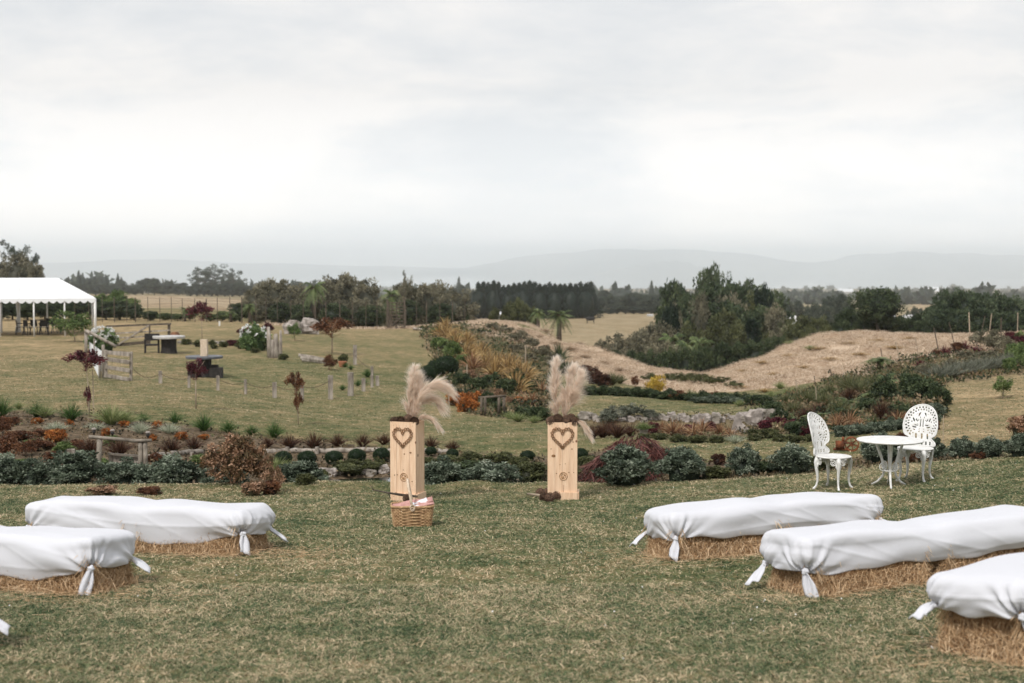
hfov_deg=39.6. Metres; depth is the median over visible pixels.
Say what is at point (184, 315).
tree fern
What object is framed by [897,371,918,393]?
dark shrub
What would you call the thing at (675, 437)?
plant
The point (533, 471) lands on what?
shrub
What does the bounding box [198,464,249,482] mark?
hedge shrub
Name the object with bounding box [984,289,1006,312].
tree
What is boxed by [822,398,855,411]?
rush clump
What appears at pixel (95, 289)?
tree
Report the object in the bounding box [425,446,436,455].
box ball
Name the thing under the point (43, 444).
rusty shrub
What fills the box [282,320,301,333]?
rock
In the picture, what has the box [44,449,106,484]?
hedge shrub
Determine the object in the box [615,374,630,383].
rush clump
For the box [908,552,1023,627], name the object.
draped cloth
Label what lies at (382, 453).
box ball
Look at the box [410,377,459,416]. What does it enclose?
pampas plume
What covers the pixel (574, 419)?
pine cone
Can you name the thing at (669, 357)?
bush
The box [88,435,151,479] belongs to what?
wooden bench
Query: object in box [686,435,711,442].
plant
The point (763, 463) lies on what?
shrub
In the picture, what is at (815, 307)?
tree
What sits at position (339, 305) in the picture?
wire fence
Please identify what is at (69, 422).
orange shrub
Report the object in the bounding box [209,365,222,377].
black bench
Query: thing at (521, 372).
dark shrub
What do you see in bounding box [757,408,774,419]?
rock
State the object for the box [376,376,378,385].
bollard
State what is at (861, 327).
bush
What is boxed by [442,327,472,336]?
flax clump
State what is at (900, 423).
hedge plant
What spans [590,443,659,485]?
hedge shrub
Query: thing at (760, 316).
tree
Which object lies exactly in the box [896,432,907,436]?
rusty shrub
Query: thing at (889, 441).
bistro table
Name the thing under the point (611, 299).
tree
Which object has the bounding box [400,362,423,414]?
pampas plume
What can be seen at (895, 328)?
bush
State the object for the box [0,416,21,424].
rusty shrub
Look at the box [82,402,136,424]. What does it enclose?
grass clump
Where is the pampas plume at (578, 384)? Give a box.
[563,365,596,414]
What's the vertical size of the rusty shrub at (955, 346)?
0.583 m
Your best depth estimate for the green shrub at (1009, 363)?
47.70 m
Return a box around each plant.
[181,338,191,344]
[192,340,199,346]
[208,340,215,344]
[210,344,218,348]
[218,341,228,346]
[226,340,236,345]
[233,341,241,348]
[236,327,249,334]
[250,347,260,352]
[262,322,274,331]
[278,354,288,359]
[295,473,316,484]
[338,353,348,361]
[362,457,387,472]
[424,456,435,465]
[435,454,458,462]
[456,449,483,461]
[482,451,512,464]
[507,456,530,464]
[577,455,598,465]
[580,385,596,394]
[586,387,594,394]
[591,385,609,395]
[600,385,621,395]
[608,389,629,396]
[629,386,642,396]
[638,433,652,439]
[641,387,653,396]
[642,389,660,397]
[649,391,668,398]
[649,433,670,439]
[663,387,674,398]
[668,433,687,441]
[669,391,684,400]
[683,394,698,399]
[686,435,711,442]
[688,397,700,402]
[696,396,709,402]
[697,389,707,396]
[703,394,718,402]
[708,435,730,442]
[711,397,724,403]
[713,392,726,395]
[719,396,730,403]
[728,396,737,403]
[735,392,749,397]
[743,396,752,404]
[743,429,759,435]
[747,433,764,440]
[749,394,770,403]
[757,428,779,437]
[772,433,786,441]
[785,433,807,442]
[803,434,822,441]
[830,425,849,436]
[844,424,858,435]
[853,422,866,434]
[861,422,874,433]
[868,421,883,432]
[875,421,891,431]
[883,416,898,430]
[894,418,909,429]
[926,402,946,414]
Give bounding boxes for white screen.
[89,342,101,374]
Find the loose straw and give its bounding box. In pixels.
[0,509,1022,682]
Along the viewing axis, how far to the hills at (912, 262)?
9818.62 m
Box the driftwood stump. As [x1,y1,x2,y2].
[267,327,281,357]
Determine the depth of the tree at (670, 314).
127.79 m
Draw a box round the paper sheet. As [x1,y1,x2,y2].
[415,498,427,502]
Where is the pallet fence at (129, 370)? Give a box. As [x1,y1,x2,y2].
[104,350,132,380]
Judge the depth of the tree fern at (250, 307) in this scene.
102.94 m
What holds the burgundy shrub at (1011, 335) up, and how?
on the ground at (382, 349)
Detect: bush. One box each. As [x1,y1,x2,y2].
[2,302,9,318]
[5,301,21,319]
[12,301,41,319]
[36,301,51,319]
[43,301,78,318]
[71,297,101,319]
[83,325,119,350]
[89,302,112,319]
[107,300,132,318]
[123,303,144,319]
[139,311,158,320]
[156,313,170,319]
[169,313,188,320]
[183,310,198,319]
[199,314,220,320]
[199,432,263,483]
[216,310,226,320]
[225,314,240,321]
[227,302,254,321]
[238,321,273,350]
[248,444,273,481]
[260,465,285,485]
[266,302,289,323]
[286,304,312,321]
[317,302,351,325]
[353,304,385,327]
[397,299,422,325]
[422,302,455,324]
[455,303,470,321]
[488,307,500,320]
[500,305,516,320]
[506,297,531,322]
[525,304,536,324]
[625,348,639,362]
[637,348,662,367]
[657,346,679,370]
[676,344,699,371]
[693,343,714,372]
[709,339,734,369]
[726,339,750,363]
[739,339,765,359]
[761,335,783,353]
[778,331,785,346]
[780,314,809,335]
[785,326,806,343]
[799,326,825,338]
[804,314,828,333]
[823,321,834,332]
[829,309,859,329]
[832,319,851,331]
[853,319,886,331]
[854,309,865,324]
[879,316,906,332]
[896,314,909,326]
[901,313,923,332]
[912,320,929,333]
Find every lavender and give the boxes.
[918,362,954,378]
[928,361,959,376]
[941,360,973,377]
[952,357,980,375]
[955,356,988,374]
[966,357,994,369]
[974,354,1001,370]
[986,353,1004,368]
[994,352,1020,363]
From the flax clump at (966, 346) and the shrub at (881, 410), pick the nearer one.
the shrub at (881, 410)
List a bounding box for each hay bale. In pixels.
[0,549,153,600]
[134,527,276,558]
[631,520,781,564]
[750,548,936,601]
[900,607,1023,668]
[926,547,1023,576]
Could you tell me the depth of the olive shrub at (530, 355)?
72.02 m
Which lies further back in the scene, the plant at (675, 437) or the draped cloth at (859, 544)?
the plant at (675, 437)
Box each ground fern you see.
[801,412,830,416]
[836,397,856,403]
[853,390,877,400]
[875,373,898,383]
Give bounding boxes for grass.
[0,355,1023,459]
[0,452,1023,584]
[262,319,489,328]
[449,319,1023,392]
[632,420,658,433]
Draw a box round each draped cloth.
[0,525,150,595]
[0,619,9,635]
[25,496,287,555]
[629,492,886,561]
[744,505,1023,597]
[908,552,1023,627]
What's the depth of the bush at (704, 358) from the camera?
105.76 m
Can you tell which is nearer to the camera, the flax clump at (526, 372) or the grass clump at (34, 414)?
the grass clump at (34, 414)
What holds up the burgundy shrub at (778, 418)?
on the ground at (382, 349)
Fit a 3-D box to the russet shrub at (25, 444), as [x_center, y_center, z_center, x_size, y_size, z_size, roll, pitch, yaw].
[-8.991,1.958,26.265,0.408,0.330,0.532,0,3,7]
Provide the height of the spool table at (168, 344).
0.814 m
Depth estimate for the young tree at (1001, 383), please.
36.58 m
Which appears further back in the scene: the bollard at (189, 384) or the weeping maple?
the bollard at (189, 384)
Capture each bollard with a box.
[158,371,161,382]
[187,376,190,387]
[216,376,218,389]
[244,379,246,393]
[272,382,276,397]
[300,385,303,399]
[328,375,332,399]
[347,372,353,395]
[353,345,356,364]
[361,378,364,390]
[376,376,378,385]
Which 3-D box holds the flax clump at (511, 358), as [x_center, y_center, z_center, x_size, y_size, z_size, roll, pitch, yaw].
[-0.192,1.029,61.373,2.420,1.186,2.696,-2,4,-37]
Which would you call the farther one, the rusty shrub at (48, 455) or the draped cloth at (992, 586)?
the rusty shrub at (48, 455)
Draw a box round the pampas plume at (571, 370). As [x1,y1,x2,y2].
[557,361,580,415]
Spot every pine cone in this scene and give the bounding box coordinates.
[390,416,396,422]
[397,416,403,421]
[402,494,408,500]
[404,414,411,421]
[410,417,418,424]
[535,488,543,493]
[539,494,545,500]
[544,492,554,501]
[546,416,554,425]
[553,413,562,421]
[553,491,560,499]
[561,415,570,422]
[570,416,578,425]
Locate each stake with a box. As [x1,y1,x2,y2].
[92,369,93,411]
[968,312,970,343]
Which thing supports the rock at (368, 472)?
on the ground at (382, 349)
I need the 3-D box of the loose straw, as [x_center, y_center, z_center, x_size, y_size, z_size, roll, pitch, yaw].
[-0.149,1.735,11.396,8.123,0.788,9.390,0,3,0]
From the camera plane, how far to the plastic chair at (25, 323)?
81.32 m
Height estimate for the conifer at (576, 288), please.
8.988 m
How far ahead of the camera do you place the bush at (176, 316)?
102.73 m
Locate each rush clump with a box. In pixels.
[609,373,622,384]
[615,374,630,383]
[772,392,796,405]
[778,400,807,411]
[790,386,838,403]
[793,406,819,417]
[806,400,828,412]
[809,383,844,396]
[809,389,846,404]
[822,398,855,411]
[826,373,873,387]
[834,378,873,392]
[836,385,862,399]
[861,374,882,384]
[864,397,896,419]
[880,407,904,419]
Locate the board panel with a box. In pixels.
[108,453,137,463]
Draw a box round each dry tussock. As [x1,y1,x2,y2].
[577,353,596,357]
[595,359,611,363]
[607,367,629,370]
[756,388,774,391]
[818,356,844,360]
[847,352,871,355]
[883,345,906,348]
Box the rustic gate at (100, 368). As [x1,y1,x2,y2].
[84,329,116,377]
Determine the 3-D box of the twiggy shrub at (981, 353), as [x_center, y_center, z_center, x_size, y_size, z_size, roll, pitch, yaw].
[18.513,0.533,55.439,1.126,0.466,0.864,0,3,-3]
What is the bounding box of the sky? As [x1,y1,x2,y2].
[0,0,1023,267]
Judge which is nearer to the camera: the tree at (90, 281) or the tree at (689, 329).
the tree at (689, 329)
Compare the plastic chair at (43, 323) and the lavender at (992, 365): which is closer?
the lavender at (992, 365)
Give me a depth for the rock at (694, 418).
36.34 m
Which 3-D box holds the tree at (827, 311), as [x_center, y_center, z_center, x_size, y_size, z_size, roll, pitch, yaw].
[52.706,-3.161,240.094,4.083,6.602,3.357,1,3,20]
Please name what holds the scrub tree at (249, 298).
on the ground at (382, 349)
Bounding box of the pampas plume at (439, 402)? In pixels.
[416,392,451,417]
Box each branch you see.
[370,485,417,497]
[527,493,540,496]
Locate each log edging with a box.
[148,449,203,458]
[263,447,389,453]
[424,448,447,452]
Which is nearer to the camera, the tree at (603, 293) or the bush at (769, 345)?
the bush at (769, 345)
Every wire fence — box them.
[74,297,242,322]
[255,295,381,326]
[406,301,464,324]
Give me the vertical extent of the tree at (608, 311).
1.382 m
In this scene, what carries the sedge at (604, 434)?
on the ground at (382, 349)
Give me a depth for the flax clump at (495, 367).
58.21 m
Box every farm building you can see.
[836,289,853,296]
[920,287,940,292]
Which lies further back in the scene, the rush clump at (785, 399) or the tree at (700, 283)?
the tree at (700, 283)
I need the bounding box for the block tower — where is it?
[200,339,207,355]
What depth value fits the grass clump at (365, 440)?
30.69 m
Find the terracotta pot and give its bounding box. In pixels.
[338,361,346,366]
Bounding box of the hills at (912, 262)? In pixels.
[804,251,1023,272]
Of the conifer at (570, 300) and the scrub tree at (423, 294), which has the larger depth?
the conifer at (570, 300)
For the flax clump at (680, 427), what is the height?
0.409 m
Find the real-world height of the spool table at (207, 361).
0.779 m
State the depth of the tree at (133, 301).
109.79 m
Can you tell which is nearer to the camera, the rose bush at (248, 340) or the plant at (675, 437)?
the plant at (675, 437)
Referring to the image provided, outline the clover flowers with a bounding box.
[8,478,934,659]
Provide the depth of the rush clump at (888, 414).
31.37 m
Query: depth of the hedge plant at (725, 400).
44.59 m
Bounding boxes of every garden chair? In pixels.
[807,412,853,490]
[896,404,937,481]
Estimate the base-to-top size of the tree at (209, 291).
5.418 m
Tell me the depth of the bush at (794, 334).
105.91 m
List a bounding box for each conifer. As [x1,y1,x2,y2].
[76,270,80,283]
[81,273,84,282]
[103,274,108,294]
[456,277,460,288]
[470,281,486,318]
[481,281,488,317]
[484,280,502,317]
[496,281,504,297]
[501,284,515,307]
[511,283,518,297]
[516,281,532,312]
[516,282,521,291]
[527,280,533,295]
[531,283,548,317]
[532,282,537,292]
[542,284,551,317]
[545,283,563,317]
[547,282,552,317]
[558,283,566,317]
[562,283,580,318]
[565,283,581,317]
[577,282,582,317]
[577,282,596,317]
[588,281,603,317]
[649,280,654,294]
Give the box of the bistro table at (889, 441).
[857,436,923,488]
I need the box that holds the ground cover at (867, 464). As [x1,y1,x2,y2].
[0,348,1022,485]
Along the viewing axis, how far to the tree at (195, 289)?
577.61 m
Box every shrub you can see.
[0,415,14,433]
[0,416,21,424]
[0,434,22,455]
[0,451,29,484]
[1,456,51,485]
[3,430,38,440]
[19,439,37,454]
[27,438,54,450]
[30,418,43,423]
[33,428,47,436]
[42,450,62,459]
[44,428,67,442]
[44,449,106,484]
[51,440,77,451]
[64,419,74,425]
[70,439,84,449]
[84,484,118,494]
[92,419,101,424]
[93,456,148,483]
[101,427,110,435]
[103,435,120,445]
[118,421,130,427]
[135,452,211,483]
[136,486,161,495]
[148,452,162,461]
[149,434,156,440]
[151,420,161,428]
[174,431,188,439]
[189,453,203,464]
[197,433,208,439]
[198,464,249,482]
[239,480,267,495]
[259,479,281,494]
[269,460,328,482]
[322,354,337,369]
[330,459,371,475]
[419,365,436,381]
[424,454,471,484]
[430,336,448,349]
[433,355,458,374]
[442,339,463,357]
[445,391,464,405]
[451,372,471,386]
[455,391,479,411]
[455,459,482,473]
[456,354,471,366]
[464,459,522,482]
[466,376,488,390]
[470,391,481,400]
[478,390,497,405]
[481,371,501,384]
[485,323,498,328]
[492,401,507,409]
[494,377,518,393]
[496,325,515,332]
[508,343,524,351]
[509,329,530,341]
[509,367,525,382]
[511,461,547,481]
[513,404,533,418]
[519,336,539,349]
[521,353,539,360]
[522,381,539,393]
[528,406,550,420]
[532,345,549,355]
[544,352,563,363]
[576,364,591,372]
[577,464,596,481]
[584,366,602,383]
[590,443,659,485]
[593,372,611,385]
[631,375,639,386]
[640,372,656,379]
[644,374,666,391]
[648,422,660,432]
[653,445,706,480]
[661,373,674,380]
[667,372,688,382]
[668,390,686,397]
[686,373,710,383]
[702,465,732,478]
[703,375,723,384]
[705,420,717,433]
[708,453,726,465]
[723,380,744,388]
[724,442,761,475]
[754,395,772,406]
[755,459,779,473]
[757,417,777,429]
[763,401,783,409]
[765,441,813,473]
[769,406,791,419]
[770,416,786,426]
[781,418,799,433]
[782,417,808,435]
[799,424,818,435]
[809,456,834,470]
[831,407,862,420]
[854,397,880,413]
[858,431,903,463]
[869,374,897,399]
[887,401,911,413]
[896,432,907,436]
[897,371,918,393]
[902,375,935,401]
[904,452,921,462]
[913,362,934,372]
[921,436,947,457]
[922,381,953,405]
[930,349,943,354]
[941,357,963,366]
[945,435,976,457]
[948,342,964,351]
[956,350,977,357]
[960,356,986,364]
[968,329,993,346]
[969,450,987,458]
[972,435,1004,457]
[977,349,1001,358]
[983,328,1009,349]
[994,334,1017,353]
[1001,357,1017,371]
[1001,432,1023,456]
[1004,331,1017,340]
[1004,343,1023,355]
[1006,414,1023,434]
[1013,341,1023,365]
[1014,330,1023,338]
[1014,335,1023,342]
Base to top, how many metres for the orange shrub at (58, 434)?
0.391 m
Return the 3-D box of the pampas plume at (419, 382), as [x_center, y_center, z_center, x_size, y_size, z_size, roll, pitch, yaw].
[-1.129,0.658,17.234,0.356,0.658,0.279,0,3,0]
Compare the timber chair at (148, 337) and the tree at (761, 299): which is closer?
the timber chair at (148, 337)
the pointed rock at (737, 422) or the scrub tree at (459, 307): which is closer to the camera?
the pointed rock at (737, 422)
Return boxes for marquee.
[0,277,96,336]
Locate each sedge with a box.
[582,424,602,437]
[591,419,611,437]
[597,418,620,435]
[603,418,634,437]
[623,421,639,436]
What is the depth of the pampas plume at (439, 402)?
17.23 m
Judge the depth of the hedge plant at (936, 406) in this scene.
32.07 m
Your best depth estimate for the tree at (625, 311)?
368.46 m
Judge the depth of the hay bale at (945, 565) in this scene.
10.34 m
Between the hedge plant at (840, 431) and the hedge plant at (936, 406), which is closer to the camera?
the hedge plant at (840, 431)
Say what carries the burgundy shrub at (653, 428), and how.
on the ground at (382, 349)
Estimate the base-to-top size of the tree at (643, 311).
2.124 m
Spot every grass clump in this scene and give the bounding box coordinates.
[0,397,22,416]
[12,401,28,408]
[23,401,54,416]
[31,404,60,416]
[41,421,73,429]
[55,398,86,420]
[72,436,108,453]
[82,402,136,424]
[83,420,109,429]
[99,410,147,422]
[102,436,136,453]
[124,420,154,433]
[135,410,152,422]
[154,434,186,451]
[156,422,188,433]
[164,411,187,423]
[180,413,223,430]
[183,434,206,449]
[216,420,239,432]
[240,424,261,434]
[258,436,279,447]
[262,419,289,437]
[267,455,293,469]
[279,434,300,447]
[298,430,333,448]
[325,433,352,445]
[352,433,377,446]
[361,368,370,376]
[371,432,389,444]
[424,436,441,446]
[442,439,462,448]
[501,412,512,418]
[507,410,529,421]
[524,416,544,422]
[733,400,746,405]
[766,390,774,396]
[771,381,789,388]
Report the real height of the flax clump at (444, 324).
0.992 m
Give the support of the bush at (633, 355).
on the ground at (382, 349)
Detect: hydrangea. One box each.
[463,369,478,377]
[489,388,506,394]
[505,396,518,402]
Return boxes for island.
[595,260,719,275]
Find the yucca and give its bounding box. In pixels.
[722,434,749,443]
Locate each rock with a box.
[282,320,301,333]
[301,317,318,333]
[326,468,337,476]
[365,469,376,476]
[378,464,389,473]
[577,411,592,420]
[592,415,600,421]
[627,416,634,421]
[640,417,647,421]
[657,414,664,419]
[667,411,675,418]
[671,415,679,421]
[678,413,686,419]
[682,415,690,421]
[690,416,697,422]
[696,413,711,423]
[711,414,722,423]
[731,412,748,432]
[744,409,763,424]
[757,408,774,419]
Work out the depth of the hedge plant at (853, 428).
28.67 m
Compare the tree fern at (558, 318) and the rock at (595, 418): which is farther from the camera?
the tree fern at (558, 318)
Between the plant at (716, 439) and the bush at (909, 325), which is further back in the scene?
the bush at (909, 325)
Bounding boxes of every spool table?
[152,335,184,353]
[185,355,222,377]
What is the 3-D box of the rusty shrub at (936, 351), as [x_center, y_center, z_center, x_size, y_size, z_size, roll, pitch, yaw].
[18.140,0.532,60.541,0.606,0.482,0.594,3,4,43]
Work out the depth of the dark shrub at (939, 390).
35.73 m
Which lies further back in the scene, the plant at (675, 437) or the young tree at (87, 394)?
the young tree at (87, 394)
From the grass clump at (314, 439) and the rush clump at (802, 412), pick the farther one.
the rush clump at (802, 412)
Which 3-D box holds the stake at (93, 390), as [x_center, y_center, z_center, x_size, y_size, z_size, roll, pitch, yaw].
[-9.931,1.234,33.725,0.021,1.166,0.021,-1,3,-15]
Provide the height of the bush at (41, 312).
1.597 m
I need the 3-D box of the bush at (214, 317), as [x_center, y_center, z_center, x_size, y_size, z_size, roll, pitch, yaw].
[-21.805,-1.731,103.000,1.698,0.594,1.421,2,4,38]
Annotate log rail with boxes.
[478,395,505,415]
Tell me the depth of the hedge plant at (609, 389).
48.74 m
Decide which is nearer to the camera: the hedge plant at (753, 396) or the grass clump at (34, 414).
the grass clump at (34, 414)
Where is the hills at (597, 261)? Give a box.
[465,249,1023,273]
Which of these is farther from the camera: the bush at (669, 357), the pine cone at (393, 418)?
the bush at (669, 357)
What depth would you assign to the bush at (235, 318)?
102.86 m
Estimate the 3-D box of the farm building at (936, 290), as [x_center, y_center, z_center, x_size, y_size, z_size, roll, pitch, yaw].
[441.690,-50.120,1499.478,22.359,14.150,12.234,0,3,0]
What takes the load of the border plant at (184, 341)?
on the ground at (382, 349)
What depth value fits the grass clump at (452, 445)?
29.54 m
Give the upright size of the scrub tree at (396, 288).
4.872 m
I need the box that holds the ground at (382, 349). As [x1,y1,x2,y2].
[0,289,1023,682]
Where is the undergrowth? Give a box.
[415,320,1023,433]
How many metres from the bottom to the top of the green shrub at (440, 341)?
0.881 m
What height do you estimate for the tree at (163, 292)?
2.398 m
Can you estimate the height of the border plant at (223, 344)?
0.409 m
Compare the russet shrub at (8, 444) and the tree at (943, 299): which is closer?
the russet shrub at (8, 444)
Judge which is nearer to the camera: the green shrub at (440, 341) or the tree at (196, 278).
the green shrub at (440, 341)
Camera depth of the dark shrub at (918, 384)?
36.87 m
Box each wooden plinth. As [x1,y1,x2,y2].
[390,420,425,500]
[548,422,578,499]
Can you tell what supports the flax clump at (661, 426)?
on the ground at (382, 349)
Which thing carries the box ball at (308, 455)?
on the ground at (382, 349)
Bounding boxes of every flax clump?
[425,323,444,334]
[431,317,457,327]
[433,325,454,337]
[440,328,462,338]
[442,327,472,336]
[447,331,476,344]
[454,342,487,359]
[458,328,484,343]
[458,352,489,370]
[460,339,485,352]
[460,342,481,355]
[466,341,485,351]
[474,351,500,369]
[475,350,504,364]
[476,341,498,354]
[476,356,513,374]
[489,367,540,388]
[490,348,519,363]
[495,351,532,368]
[496,350,519,366]
[497,354,541,377]
[499,358,540,376]
[500,360,545,380]
[502,358,545,375]
[509,370,545,392]
[517,390,551,404]
[535,378,549,394]
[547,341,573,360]
[558,356,571,373]
[649,419,669,432]
[660,418,685,435]
[667,420,686,433]
[679,419,706,436]
[694,416,712,434]
[710,420,727,435]
[721,424,742,436]
[824,410,852,425]
[835,406,867,424]
[848,416,866,423]
[887,408,906,419]
[938,345,951,353]
[961,340,971,348]
[970,346,982,352]
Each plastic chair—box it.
[15,320,25,334]
[22,320,35,334]
[29,320,41,334]
[39,320,48,334]
[45,318,56,331]
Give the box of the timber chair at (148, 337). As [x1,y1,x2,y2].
[144,333,159,352]
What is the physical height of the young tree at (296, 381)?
1.409 m
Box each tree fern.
[179,307,190,320]
[223,311,237,321]
[239,304,258,322]
[300,281,327,318]
[379,289,402,325]
[527,308,547,328]
[545,310,575,340]
[658,332,685,346]
[675,340,698,359]
[689,336,714,349]
[861,357,894,371]
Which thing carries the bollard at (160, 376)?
on the ground at (382, 349)
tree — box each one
[0,240,31,266]
[0,251,32,277]
[0,260,6,277]
[25,247,39,265]
[26,262,44,277]
[48,309,92,341]
[61,348,107,415]
[69,281,80,288]
[80,283,89,292]
[83,386,91,414]
[85,278,93,292]
[86,283,103,294]
[94,293,112,302]
[98,283,109,293]
[104,285,121,294]
[109,289,129,300]
[114,279,127,291]
[123,297,141,316]
[126,285,143,294]
[135,280,148,294]
[146,278,160,294]
[157,290,172,294]
[160,281,174,289]
[169,285,183,294]
[177,283,191,294]
[180,286,193,295]
[184,357,208,408]
[185,301,214,333]
[187,267,212,295]
[187,274,246,295]
[190,284,200,295]
[191,263,228,283]
[199,283,209,295]
[205,284,216,295]
[210,285,222,295]
[217,282,230,296]
[219,268,246,284]
[226,286,236,296]
[231,281,245,296]
[237,285,251,295]
[242,286,273,320]
[250,277,290,322]
[251,295,280,322]
[273,282,307,322]
[283,372,305,424]
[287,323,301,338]
[290,293,318,317]
[306,278,346,321]
[309,316,354,353]
[316,292,348,323]
[322,272,369,325]
[346,298,374,327]
[348,277,384,327]
[376,298,397,326]
[387,280,410,326]
[397,282,444,324]
[398,270,413,304]
[428,279,461,303]
[439,288,480,321]
[457,285,467,295]
[593,338,616,351]
[596,290,610,297]
[601,295,619,305]
[605,304,627,313]
[605,309,615,313]
[605,331,634,350]
[610,346,636,356]
[614,297,630,305]
[619,306,633,313]
[623,292,641,306]
[625,327,651,353]
[628,306,644,313]
[629,343,662,362]
[632,321,655,342]
[636,306,649,313]
[637,295,655,306]
[642,319,682,352]
[644,305,657,313]
[651,339,684,353]
[653,277,692,327]
[660,302,682,332]
[660,317,692,327]
[661,297,679,339]
[676,292,698,318]
[677,284,697,303]
[680,320,708,348]
[683,310,712,332]
[687,289,710,335]
[691,260,720,299]
[698,277,742,306]
[699,265,720,297]
[702,317,733,348]
[706,298,761,328]
[712,307,736,342]
[715,292,748,313]
[720,271,731,285]
[723,277,784,321]
[725,319,758,349]
[742,318,762,344]
[743,288,761,311]
[749,303,784,322]
[754,282,773,313]
[756,283,794,319]
[759,320,770,344]
[760,302,787,337]
[768,325,785,339]
[775,318,791,333]
[781,299,794,313]
[793,300,804,316]
[802,305,814,323]
[810,302,820,316]
[813,303,834,324]
[818,295,835,315]
[830,293,855,317]
[905,306,923,315]
[921,301,950,319]
[921,308,955,333]
[931,288,961,310]
[944,307,981,333]
[949,285,975,311]
[960,292,998,316]
[970,307,994,333]
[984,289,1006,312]
[990,309,1013,332]
[992,374,1012,397]
[996,295,1023,315]
[1008,311,1023,331]
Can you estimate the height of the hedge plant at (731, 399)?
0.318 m
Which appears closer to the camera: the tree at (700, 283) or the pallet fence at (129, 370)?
the pallet fence at (129, 370)
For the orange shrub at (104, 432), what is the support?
on the ground at (382, 349)
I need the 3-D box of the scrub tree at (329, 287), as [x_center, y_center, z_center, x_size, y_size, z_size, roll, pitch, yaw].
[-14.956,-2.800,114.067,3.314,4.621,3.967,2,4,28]
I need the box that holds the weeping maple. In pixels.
[577,435,669,482]
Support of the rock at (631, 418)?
on the ground at (382, 349)
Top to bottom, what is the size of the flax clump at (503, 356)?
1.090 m
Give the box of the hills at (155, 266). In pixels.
[12,259,594,273]
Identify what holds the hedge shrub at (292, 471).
on the ground at (382, 349)
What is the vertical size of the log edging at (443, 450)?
0.125 m
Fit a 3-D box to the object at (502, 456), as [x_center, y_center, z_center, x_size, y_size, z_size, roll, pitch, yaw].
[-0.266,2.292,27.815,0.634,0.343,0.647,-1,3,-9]
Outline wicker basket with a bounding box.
[390,478,433,526]
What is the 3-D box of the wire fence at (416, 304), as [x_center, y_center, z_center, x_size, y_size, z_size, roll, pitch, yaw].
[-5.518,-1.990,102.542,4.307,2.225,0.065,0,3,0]
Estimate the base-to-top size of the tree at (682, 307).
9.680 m
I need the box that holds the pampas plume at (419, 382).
[408,369,429,415]
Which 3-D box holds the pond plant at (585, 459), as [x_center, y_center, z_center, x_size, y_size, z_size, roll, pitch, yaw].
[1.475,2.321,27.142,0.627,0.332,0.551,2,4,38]
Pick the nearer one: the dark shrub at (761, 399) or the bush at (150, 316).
the dark shrub at (761, 399)
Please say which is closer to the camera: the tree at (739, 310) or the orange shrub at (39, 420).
the orange shrub at (39, 420)
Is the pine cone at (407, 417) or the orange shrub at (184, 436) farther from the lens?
the orange shrub at (184, 436)
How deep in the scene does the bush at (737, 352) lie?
105.61 m
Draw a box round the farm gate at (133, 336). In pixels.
[106,323,170,345]
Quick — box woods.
[59,271,1023,304]
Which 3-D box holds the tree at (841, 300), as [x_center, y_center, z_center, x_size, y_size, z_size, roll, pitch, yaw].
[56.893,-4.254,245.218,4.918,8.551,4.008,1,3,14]
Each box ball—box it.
[274,451,292,462]
[297,450,317,462]
[324,450,343,463]
[347,448,365,461]
[373,447,389,461]
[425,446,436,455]
[446,449,458,456]
[520,450,535,459]
[577,448,587,458]
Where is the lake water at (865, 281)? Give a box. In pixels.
[44,274,1023,288]
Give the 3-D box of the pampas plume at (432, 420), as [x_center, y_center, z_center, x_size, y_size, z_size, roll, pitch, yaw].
[-0.973,0.989,17.140,0.377,0.312,0.176,0,3,0]
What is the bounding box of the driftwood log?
[298,354,325,362]
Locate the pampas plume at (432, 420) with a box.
[417,412,443,434]
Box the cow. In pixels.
[584,316,595,322]
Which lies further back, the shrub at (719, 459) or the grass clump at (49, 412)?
the grass clump at (49, 412)
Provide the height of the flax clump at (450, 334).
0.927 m
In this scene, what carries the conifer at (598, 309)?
on the ground at (382, 349)
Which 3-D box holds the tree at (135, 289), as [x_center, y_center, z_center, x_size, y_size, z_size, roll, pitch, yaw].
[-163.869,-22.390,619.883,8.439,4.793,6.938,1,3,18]
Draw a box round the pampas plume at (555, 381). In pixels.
[545,354,563,414]
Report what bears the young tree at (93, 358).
on the ground at (382, 349)
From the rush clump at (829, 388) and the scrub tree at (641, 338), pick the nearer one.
the rush clump at (829, 388)
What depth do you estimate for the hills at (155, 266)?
9845.60 m
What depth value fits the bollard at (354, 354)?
60.31 m
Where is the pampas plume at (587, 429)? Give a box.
[576,420,593,443]
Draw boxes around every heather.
[597,412,618,423]
[599,404,633,419]
[620,402,647,417]
[641,408,660,417]
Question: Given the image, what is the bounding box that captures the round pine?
[842,286,907,330]
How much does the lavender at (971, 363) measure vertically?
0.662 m
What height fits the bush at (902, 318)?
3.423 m
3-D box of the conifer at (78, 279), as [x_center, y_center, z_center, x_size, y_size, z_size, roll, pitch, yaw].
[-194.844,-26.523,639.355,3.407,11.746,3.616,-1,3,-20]
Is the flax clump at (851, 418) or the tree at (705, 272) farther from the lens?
the tree at (705, 272)
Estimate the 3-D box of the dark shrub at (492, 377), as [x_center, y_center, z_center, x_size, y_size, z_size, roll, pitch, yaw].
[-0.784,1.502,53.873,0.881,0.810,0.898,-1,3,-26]

